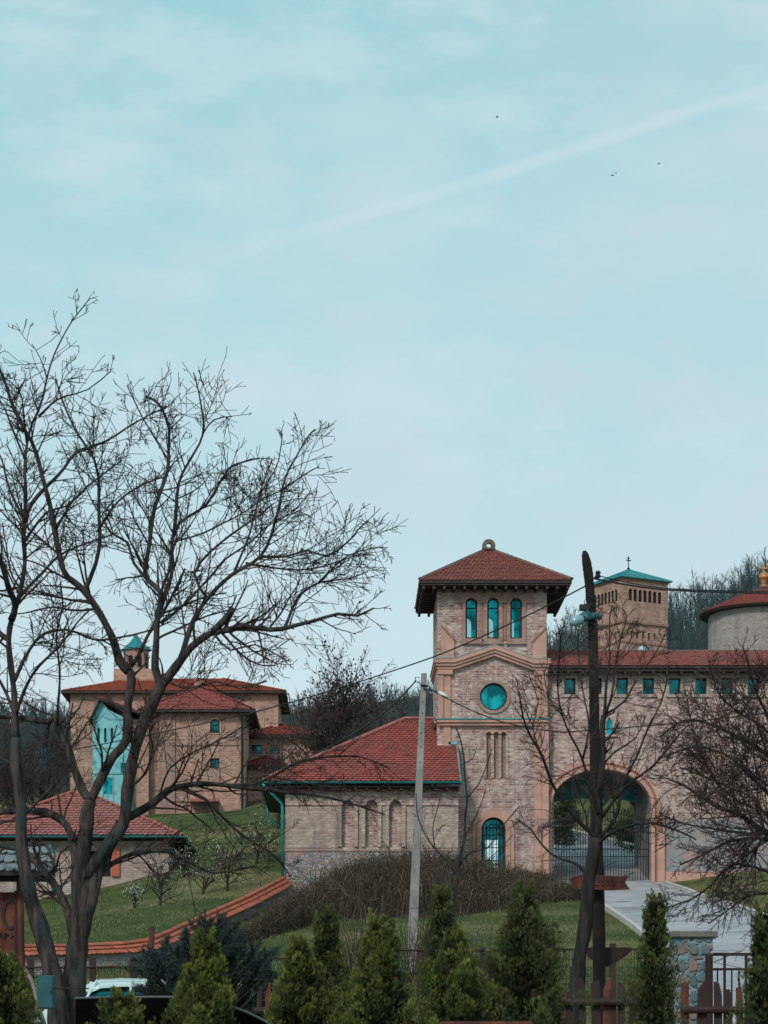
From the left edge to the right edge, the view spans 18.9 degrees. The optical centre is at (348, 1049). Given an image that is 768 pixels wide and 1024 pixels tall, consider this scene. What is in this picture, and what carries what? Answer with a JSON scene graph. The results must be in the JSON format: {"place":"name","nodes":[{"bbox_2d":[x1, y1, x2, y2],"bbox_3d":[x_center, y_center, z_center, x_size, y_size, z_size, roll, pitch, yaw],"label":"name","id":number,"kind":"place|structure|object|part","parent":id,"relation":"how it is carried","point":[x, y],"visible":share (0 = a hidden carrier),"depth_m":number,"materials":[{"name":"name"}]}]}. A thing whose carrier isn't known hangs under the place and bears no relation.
{"place":"outdoors","nodes":[
{"label":"outdoors","id":0,"kind":"place"},
{"bbox_2d":[0,697,767,1023],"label":"ground","id":1,"kind":"structure","parent":0,"point":[252,807],"depth_m":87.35,"materials":[{"name":"green plant"}]},
{"bbox_2d":[0,719,36,807],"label":"bare tree","id":2,"kind":"object","parent":1,"relation":"on","point":[6,764],"visible":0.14,"depth_m":127.51,"materials":[{"name":"brown plant"}]},
{"bbox_2d":[0,951,43,1023],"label":"thuja","id":3,"kind":"object","parent":1,"relation":"on","point":[16,1000],"visible":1,"depth_m":22.88,"materials":[{"name":"green plant"}]},
{"bbox_2d":[0,843,57,1023],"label":"timber sign","id":4,"kind":"object","parent":1,"relation":"on","point":[11,929],"visible":0.69,"depth_m":37.95,"materials":[{"name":"brown wood"}]},
{"bbox_2d":[0,693,69,787],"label":"distant woodland","id":5,"kind":"object","parent":1,"relation":"on","point":[24,728],"visible":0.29,"depth_m":199.83,"materials":[{"name":"plant"}]},
{"bbox_2d":[0,708,70,815],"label":"bare tree","id":6,"kind":"object","parent":1,"relation":"on","point":[3,783],"visible":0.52,"depth_m":117.81,"materials":[{"name":"brown plant"}]},
{"bbox_2d":[2,719,107,803],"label":"bare tree","id":7,"kind":"object","parent":1,"relation":"on","point":[60,764],"visible":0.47,"depth_m":121.13,"materials":[{"name":"brown plant"}]},
{"bbox_2d":[25,958,160,1015],"bbox_3d":[-6.474,-1.280,56.006,3.988,1.869,0.188,0,0,0],"label":"fence","id":8,"kind":"object","parent":1,"relation":"on","point":[30,966],"visible":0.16,"depth_m":55.95,"materials":[{"name":"black metal"}]},
{"bbox_2d":[0,289,189,1023],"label":"bare tree","id":9,"kind":"object","parent":1,"relation":"on","point":[41,932],"visible":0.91,"depth_m":35.57,"materials":[{"name":"brown plant"}]},
{"bbox_2d":[37,975,88,1008],"bbox_3d":[-4.283,-0.861,34.608,0.753,0.507,0.390,0,0,0],"label":"metal box","id":10,"kind":"object","parent":9,"relation":"attached to","point":[46,988],"visible":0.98,"depth_m":34.52,"materials":[{"name":"teal metal"}]},
{"bbox_2d":[39,977,51,1006],"bbox_3d":[-4.536,-0.861,34.532,0.206,0.447,0.014,0,0,0],"label":"door","id":11,"kind":"structure","parent":10,"relation":"in","point":[45,983],"depth_m":34.53,"materials":[{"name":"teal metal"}]},
{"bbox_2d":[0,791,196,898],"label":"garden house","id":12,"kind":"structure","parent":1,"relation":"on","point":[52,831],"depth_m":100.00,"materials":[{"name":"tile"}]},
{"bbox_2d":[89,851,110,876],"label":"window","id":13,"kind":"structure","parent":12,"relation":"in","point":[108,873],"depth_m":100.15,"materials":[{"name":"grey glass"}]},
{"bbox_2d":[35,978,164,1023],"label":"parked car","id":14,"kind":"object","parent":1,"relation":"on","point":[100,987],"visible":0.24,"depth_m":50.29,"materials":[{"name":"white paint"}]},
{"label":"windows","id":15,"kind":"part","parent":14,"relation":"part of","materials":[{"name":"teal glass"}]},
{"bbox_2d":[86,985,155,1023],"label":"thuja","id":16,"kind":"object","parent":1,"relation":"on","point":[120,1008],"visible":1,"depth_m":18.43,"materials":[{"name":"green plant"}]},
{"bbox_2d":[123,880,142,908],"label":"orchard tree","id":17,"kind":"object","parent":1,"relation":"on","point":[135,887],"visible":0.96,"depth_m":88.92,"materials":[{"name":"white plant"}]},
{"bbox_2d":[3,876,293,974],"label":"boundary wall","id":18,"kind":"structure","parent":1,"relation":"on","point":[107,953],"depth_m":72.42,"materials":[{"name":"tile"}]},
{"bbox_2d":[148,927,154,980],"bbox_3d":[-3.817,-0.809,44.002,0.267,3.082,0.136,0,0,0],"label":"timber post","id":19,"kind":"object","parent":1,"relation":"on","point":[151,935],"visible":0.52,"depth_m":43.96,"materials":[{"name":"brown wood"}]},
{"bbox_2d":[132,845,188,905],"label":"orchard tree","id":20,"kind":"object","parent":1,"relation":"on","point":[161,882],"visible":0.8,"depth_m":86.92,"materials":[{"name":"brown plant"}]},
{"bbox_2d":[74,994,269,1023],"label":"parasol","id":21,"kind":"object","parent":1,"relation":"on","point":[154,1004],"visible":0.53,"depth_m":20.45,"materials":[{"name":"black fabric"}]},
{"bbox_2d":[170,840,200,877],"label":"orchard tree","id":22,"kind":"object","parent":1,"relation":"on","point":[184,851],"visible":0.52,"depth_m":95.95,"materials":[{"name":"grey plant"}]},
{"bbox_2d":[61,635,320,814],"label":"monastery building","id":23,"kind":"structure","parent":1,"relation":"on","point":[147,786],"depth_m":130.00,"materials":[{"name":"beige brick"}]},
{"bbox_2d":[121,763,125,771],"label":"side window","id":24,"kind":"structure","parent":23,"relation":"in","point":[122,764],"depth_m":128.69,"materials":[{"name":"teal glass"}]},
{"bbox_2d":[210,759,218,767],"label":"window","id":25,"kind":"structure","parent":23,"relation":"in","point":[215,760],"depth_m":130.14,"materials":[{"name":"teal glass"}]},
{"bbox_2d":[210,720,219,732],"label":"window","id":26,"kind":"structure","parent":23,"relation":"in","point":[216,729],"depth_m":130.14,"materials":[{"name":"teal glass"}]},
{"bbox_2d":[252,745,261,753],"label":"window","id":27,"kind":"structure","parent":23,"relation":"in","point":[254,747],"depth_m":136.15,"materials":[{"name":"teal glass"}]},
{"bbox_2d":[270,745,278,753],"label":"window","id":28,"kind":"structure","parent":23,"relation":"in","point":[270,745],"depth_m":136.15,"materials":[{"name":"teal glass"}]},
{"bbox_2d":[154,925,239,1023],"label":"thuja","id":29,"kind":"object","parent":1,"relation":"on","point":[207,995],"visible":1,"depth_m":18.88,"materials":[{"name":"green plant"}]},
{"bbox_2d":[175,848,222,894],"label":"orchard tree","id":30,"kind":"object","parent":1,"relation":"on","point":[205,880],"visible":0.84,"depth_m":90.03,"materials":[{"name":"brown plant"}]},
{"bbox_2d":[120,909,281,1022],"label":"pine bush","id":31,"kind":"object","parent":1,"relation":"on","point":[155,968],"visible":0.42,"depth_m":29.69,"materials":[{"name":"green plant"}]},
{"bbox_2d":[0,345,409,1023],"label":"bare tree","id":32,"kind":"object","parent":1,"relation":"on","point":[86,875],"visible":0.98,"depth_m":35.84,"materials":[{"name":"brown plant"}]},
{"bbox_2d":[201,831,256,891],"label":"orchard tree","id":33,"kind":"object","parent":1,"relation":"on","point":[227,876],"visible":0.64,"depth_m":89.91,"materials":[{"name":"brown plant"}]},
{"bbox_2d":[238,814,280,863],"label":"orchard tree","id":34,"kind":"object","parent":1,"relation":"on","point":[265,846],"visible":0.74,"depth_m":95.84,"materials":[{"name":"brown plant"}]},
{"bbox_2d":[242,957,284,1002],"bbox_3d":[-1.478,-1.417,56.006,2.458,1.745,0.188,0,0,0],"label":"fence","id":35,"kind":"object","parent":1,"relation":"on","point":[280,958],"visible":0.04,"depth_m":55.95,"materials":[{"name":"brown wood"}]},
{"bbox_2d":[254,982,277,1019],"bbox_3d":[-0.970,0.289,27.965,0.354,2.237,0.130,0,0,0],"label":"picket fence","id":36,"kind":"object","parent":1,"relation":"on","point":[258,1010],"visible":0.51,"depth_m":28.00,"materials":[{"name":"wood"}]},
{"bbox_2d":[250,731,289,828],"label":"bare tree","id":37,"kind":"object","parent":1,"relation":"on","point":[269,769],"visible":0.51,"depth_m":112.02,"materials":[{"name":"brown plant"}]},
{"bbox_2d":[263,932,340,1023],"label":"thuja","id":38,"kind":"object","parent":1,"relation":"on","point":[301,998],"visible":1,"depth_m":22.37,"materials":[{"name":"green plant"}]},
{"bbox_2d":[252,620,402,763],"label":"brown tree","id":39,"kind":"object","parent":1,"relation":"on","point":[318,718],"visible":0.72,"depth_m":114.77,"materials":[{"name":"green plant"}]},
{"bbox_2d":[311,900,353,1023],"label":"thuja","id":40,"kind":"object","parent":1,"relation":"on","point":[327,950],"visible":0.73,"depth_m":23.91,"materials":[{"name":"green plant"}]},
{"bbox_2d":[282,677,432,741],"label":"distant woodland","id":41,"kind":"object","parent":1,"relation":"on","point":[415,710],"visible":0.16,"depth_m":212.53,"materials":[{"name":"brown plant"}]},
{"bbox_2d":[258,716,461,895],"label":"gatehouse wing","id":42,"kind":"structure","parent":1,"relation":"on","point":[327,830],"depth_m":87.60,"materials":[{"name":"beige brick"}]},
{"bbox_2d":[256,681,415,778],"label":"cable","id":43,"kind":"object","parent":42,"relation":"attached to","point":[357,730],"visible":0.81,"depth_m":68.21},
{"bbox_2d":[319,681,401,738],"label":"bare tree","id":44,"kind":"object","parent":1,"relation":"on","point":[373,722],"visible":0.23,"depth_m":121.68,"materials":[{"name":"brown plant"}]},
{"bbox_2d":[309,877,422,990],"bbox_3d":[0.226,-2.862,57.907,3.292,3.045,3.548,0,0,0],"label":"bare shrub","id":45,"kind":"object","parent":1,"relation":"on","point":[350,958],"visible":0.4,"depth_m":57.84,"materials":[{"name":"brown plant"}]},
{"bbox_2d":[326,907,443,1023],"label":"thuja","id":46,"kind":"object","parent":1,"relation":"on","point":[378,996],"visible":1,"depth_m":21.86,"materials":[{"name":"green plant"}]},
{"bbox_2d":[346,895,432,982],"bbox_3d":[1.163,-2.925,60.172,2.924,2.466,2.215,0,0,0],"label":"bare shrub","id":47,"kind":"object","parent":1,"relation":"on","point":[408,953],"visible":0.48,"depth_m":59.93,"materials":[{"name":"brown plant"}]},
{"bbox_2d":[381,694,432,784],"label":"bare tree","id":48,"kind":"object","parent":1,"relation":"on","point":[401,716],"visible":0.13,"depth_m":123.06,"materials":[{"name":"brown plant"}]},
{"bbox_2d":[259,878,577,937],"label":"bramble bank","id":49,"kind":"structure","parent":1,"relation":"on","point":[457,914],"depth_m":79.84,"materials":[{"name":"brown plant"}]},
{"bbox_2d":[290,845,368,889],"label":"bare shrub","id":50,"kind":"object","parent":49,"relation":"on","point":[321,872],"visible":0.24,"depth_m":81.96,"materials":[{"name":"brown plant"}]},
{"bbox_2d":[227,838,580,942],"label":"brambles","id":51,"kind":"object","parent":49,"relation":"on","point":[495,883],"visible":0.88,"depth_m":80.98,"materials":[{"name":"brown plant"}]},
{"bbox_2d":[406,673,448,972],"bbox_3d":[2.128,-6.097,61.880,1.225,8.060,0.352,0,0,17],"label":"concrete pole","id":52,"kind":"object","parent":1,"relation":"on","point":[415,879],"visible":0.91,"depth_m":61.89,"materials":[{"name":"grey concrete"}]},
{"bbox_2d":[429,688,764,732],"bbox_3d":[6.131,-8.856,58.094,11.083,1.767,1.085,0,0,39],"label":"cable","id":53,"kind":"object","parent":52,"relation":"attached to","point":[558,731],"visible":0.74,"depth_m":58.34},
{"bbox_2d":[408,880,460,1023],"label":"thuja","id":54,"kind":"object","parent":1,"relation":"on","point":[441,906],"visible":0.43,"depth_m":26.93,"materials":[{"name":"green plant"}]},
{"bbox_2d":[416,925,498,1023],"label":"thuja","id":55,"kind":"object","parent":1,"relation":"on","point":[455,982],"visible":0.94,"depth_m":21.88,"materials":[{"name":"green plant"}]},
{"bbox_2d":[416,915,504,981],"bbox_3d":[3.216,-2.333,56.814,2.784,2.230,2.625,0,0,-36],"label":"bare shrub","id":56,"kind":"object","parent":1,"relation":"on","point":[481,941],"visible":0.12,"depth_m":57.48,"materials":[{"name":"brown plant"}]},
{"bbox_2d":[410,727,519,922],"bbox_3d":[2.770,-5.088,55.565,2.579,5.295,2.088,0,0,0],"label":"young tree","id":57,"kind":"object","parent":1,"relation":"on","point":[459,863],"visible":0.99,"depth_m":55.12,"materials":[{"name":"brown plant"}]},
{"bbox_2d":[440,1021,532,1023],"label":"timber bar","id":58,"kind":"object","parent":1,"relation":"on","point":[486,1022],"visible":1,"depth_m":17.96,"materials":[{"name":"brown wood"}]},
{"bbox_2d":[414,539,573,874],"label":"gate tower","id":59,"kind":"structure","parent":1,"relation":"on","point":[479,589],"depth_m":90.00,"materials":[{"name":"brick"}]},
{"bbox_2d":[466,599,476,637],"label":"window","id":60,"kind":"structure","parent":59,"relation":"in","point":[475,608],"depth_m":90.10,"materials":[{"name":"teal glass"}]},
{"bbox_2d":[487,599,498,637],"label":"window","id":61,"kind":"structure","parent":59,"relation":"in","point":[488,608],"depth_m":90.10,"materials":[{"name":"teal glass"}]},
{"bbox_2d":[480,684,506,709],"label":"window","id":62,"kind":"structure","parent":59,"relation":"in","point":[493,696],"depth_m":90.10,"materials":[{"name":"teal glass"}]},
{"bbox_2d":[482,818,504,868],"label":"window","id":63,"kind":"structure","parent":59,"relation":"in","point":[490,828],"depth_m":90.15,"materials":[{"name":"teal glass"}]},
{"bbox_2d":[510,599,521,637],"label":"window","id":64,"kind":"structure","parent":59,"relation":"in","point":[511,608],"depth_m":90.10,"materials":[{"name":"teal glass"}]},
{"bbox_2d":[396,944,642,1004],"bbox_3d":[4.085,-1.631,56.006,6.191,1.890,0.188,0,0,0],"label":"fence","id":65,"kind":"object","parent":1,"relation":"on","point":[612,967],"visible":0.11,"depth_m":55.95,"materials":[{"name":"brown wood"}]},
{"bbox_2d":[480,878,600,1023],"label":"thuja","id":66,"kind":"object","parent":1,"relation":"on","point":[523,967],"visible":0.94,"depth_m":22.32,"materials":[{"name":"green plant"}]},
{"bbox_2d":[554,812,582,845],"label":"dark bush","id":67,"kind":"object","parent":1,"relation":"on","point":[556,833],"visible":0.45,"depth_m":106.54,"materials":[{"name":"green plant"}]},
{"bbox_2d":[554,799,582,821],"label":"dark bush","id":68,"kind":"object","parent":1,"relation":"on","point":[562,810],"visible":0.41,"depth_m":117.78,"materials":[{"name":"green plant"}]},
{"bbox_2d":[569,550,605,1023],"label":"utility pole","id":69,"kind":"object","parent":1,"relation":"on","point":[589,613],"visible":0.8,"depth_m":33.93,"materials":[{"name":"brown wood"}]},
{"bbox_2d":[0,582,592,762],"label":"cable","id":70,"kind":"object","parent":69,"relation":"attached to","point":[345,685],"visible":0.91,"depth_m":39.52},
{"bbox_2d":[568,874,628,890],"bbox_3d":[3.672,-2.450,33.739,0.899,0.240,0.062,0,0,0],"label":"arrow sign","id":71,"kind":"object","parent":69,"relation":"attached to","point":[605,883],"visible":0.73,"depth_m":33.72,"materials":[{"name":"brown wood"}]},
{"bbox_2d":[587,947,630,966],"bbox_3d":[3.861,-1.376,34.230,0.684,0.289,0.060,0,0,0],"label":"arrow sign","id":72,"kind":"object","parent":69,"relation":"attached to","point":[614,955],"visible":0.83,"depth_m":34.20,"materials":[{"name":"brown wood"}]},
{"bbox_2d":[594,578,767,593],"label":"cable","id":73,"kind":"object","parent":69,"relation":"attached to","point":[680,590],"visible":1,"depth_m":33.99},
{"bbox_2d":[601,576,767,591],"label":"cable","id":74,"kind":"object","parent":69,"relation":"attached to","point":[684,589],"visible":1,"depth_m":34.11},
{"bbox_2d":[554,825,633,847],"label":"retaining wall","id":75,"kind":"structure","parent":1,"relation":"on","point":[583,838],"depth_m":107.72,"materials":[{"name":"stone"}]},
{"bbox_2d":[560,978,639,1023],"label":"picket fence","id":76,"kind":"object","parent":1,"relation":"on","point":[609,1002],"visible":0.55,"depth_m":28.00,"materials":[{"name":"brown wood"}]},
{"bbox_2d":[505,591,698,1023],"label":"bare tree","id":77,"kind":"object","parent":1,"relation":"on","point":[596,838],"visible":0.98,"depth_m":31.91,"materials":[{"name":"brown plant"}]},
{"bbox_2d":[603,816,633,846],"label":"dark bush","id":78,"kind":"object","parent":1,"relation":"on","point":[626,833],"visible":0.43,"depth_m":105.46,"materials":[{"name":"green plant"}]},
{"bbox_2d":[620,839,633,851],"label":"dark bush","id":79,"kind":"object","parent":1,"relation":"on","point":[627,846],"visible":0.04,"depth_m":101.14,"materials":[{"name":"green plant"}]},
{"bbox_2d":[622,807,633,821],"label":"dark bush","id":80,"kind":"object","parent":1,"relation":"on","point":[628,812],"visible":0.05,"depth_m":111.83,"materials":[{"name":"green plant"}]},
{"bbox_2d":[594,556,672,649],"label":"bell tower","id":81,"kind":"structure","parent":1,"relation":"on","point":[650,606],"depth_m":171.21,"materials":[{"name":"beige brick"}]},
{"bbox_2d":[617,888,690,1023],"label":"thuja","id":82,"kind":"object","parent":1,"relation":"on","point":[654,988],"visible":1,"depth_m":23.93,"materials":[{"name":"green plant"}]},
{"bbox_2d":[547,650,767,882],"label":"entrance building","id":83,"kind":"structure","parent":1,"relation":"on","point":[651,866],"depth_m":90.35,"materials":[{"name":"brick"}]},
{"bbox_2d":[564,679,574,693],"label":"window","id":84,"kind":"structure","parent":83,"relation":"in","point":[569,681],"depth_m":90.59,"materials":[{"name":"teal glass"}]},
{"bbox_2d":[606,718,611,733],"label":"lancet window","id":85,"kind":"structure","parent":83,"relation":"in","point":[608,724],"depth_m":90.50,"materials":[{"name":"teal glass"}]},
{"bbox_2d":[617,679,626,693],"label":"window","id":86,"kind":"structure","parent":83,"relation":"in","point":[623,682],"depth_m":90.59,"materials":[{"name":"teal glass"}]},
{"bbox_2d":[643,679,652,693],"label":"window","id":87,"kind":"structure","parent":83,"relation":"in","point":[649,690],"depth_m":90.59,"materials":[{"name":"teal glass"}]},
{"bbox_2d":[669,679,678,693],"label":"window","id":88,"kind":"structure","parent":83,"relation":"in","point":[674,684],"depth_m":90.59,"materials":[{"name":"teal glass"}]},
{"bbox_2d":[695,679,705,693],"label":"window","id":89,"kind":"structure","parent":83,"relation":"in","point":[700,684],"depth_m":90.59,"materials":[{"name":"teal glass"}]},
{"bbox_2d":[748,679,757,693],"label":"window","id":90,"kind":"structure","parent":83,"relation":"in","point":[750,681],"depth_m":90.59,"materials":[{"name":"teal glass"}]},
{"bbox_2d":[547,546,767,649],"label":"distant woodland","id":91,"kind":"object","parent":1,"relation":"on","point":[692,634],"visible":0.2,"depth_m":278.04,"materials":[{"name":"plant"}]},
{"bbox_2d":[557,881,767,976],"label":"kerb","id":92,"kind":"structure","parent":1,"relation":"on","point":[628,922],"depth_m":76.08,"materials":[{"name":"concrete"}]},
{"bbox_2d":[668,931,717,1023],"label":"stone pillar","id":93,"kind":"structure","parent":1,"relation":"on","point":[694,948],"depth_m":37.69,"materials":[{"name":"grey stone"}]},
{"bbox_2d":[641,626,767,959],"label":"bare tree","id":94,"kind":"object","parent":1,"relation":"on","point":[756,834],"visible":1,"depth_m":30.21,"materials":[{"name":"brown plant"}]},
{"bbox_2d":[680,981,752,1023],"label":"picket fence","id":95,"kind":"object","parent":1,"relation":"on","point":[701,1009],"visible":0.71,"depth_m":28.00,"materials":[{"name":"brown wood"}]},
{"bbox_2d":[705,953,750,1023],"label":"metal railing","id":96,"kind":"object","parent":1,"relation":"on","point":[709,968],"visible":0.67,"depth_m":37.98,"materials":[{"name":"black metal"}]},
{"bbox_2d":[698,562,767,649],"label":"round church","id":97,"kind":"structure","parent":1,"relation":"on","point":[729,621],"depth_m":137.44,"materials":[{"name":"beige concrete tile"},{"name":"pale stone masonry"},{"name":"gold metal"}]},
{"bbox_2d":[708,899,767,1023],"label":"thuja","id":98,"kind":"object","parent":1,"relation":"on","point":[756,1006],"visible":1,"depth_m":22.92,"materials":[{"name":"green plant"}]},
{"bbox_2d":[0,0,767,720],"label":"sky","id":99,"kind":"structure","parent":0,"point":[520,344],"materials":[{"name":"blue"}]},
{"bbox_2d":[554,820,634,866],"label":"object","id":100,"kind":"structure","parent":0,"point":[583,858],"depth_m":99.40,"materials":[{"name":"metal"}]},
{"bbox_2d":[554,866,755,1023],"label":"driveway","id":101,"kind":"structure","parent":0,"point":[628,903],"depth_m":73.64,"materials":[{"name":"concrete"}]}
]}

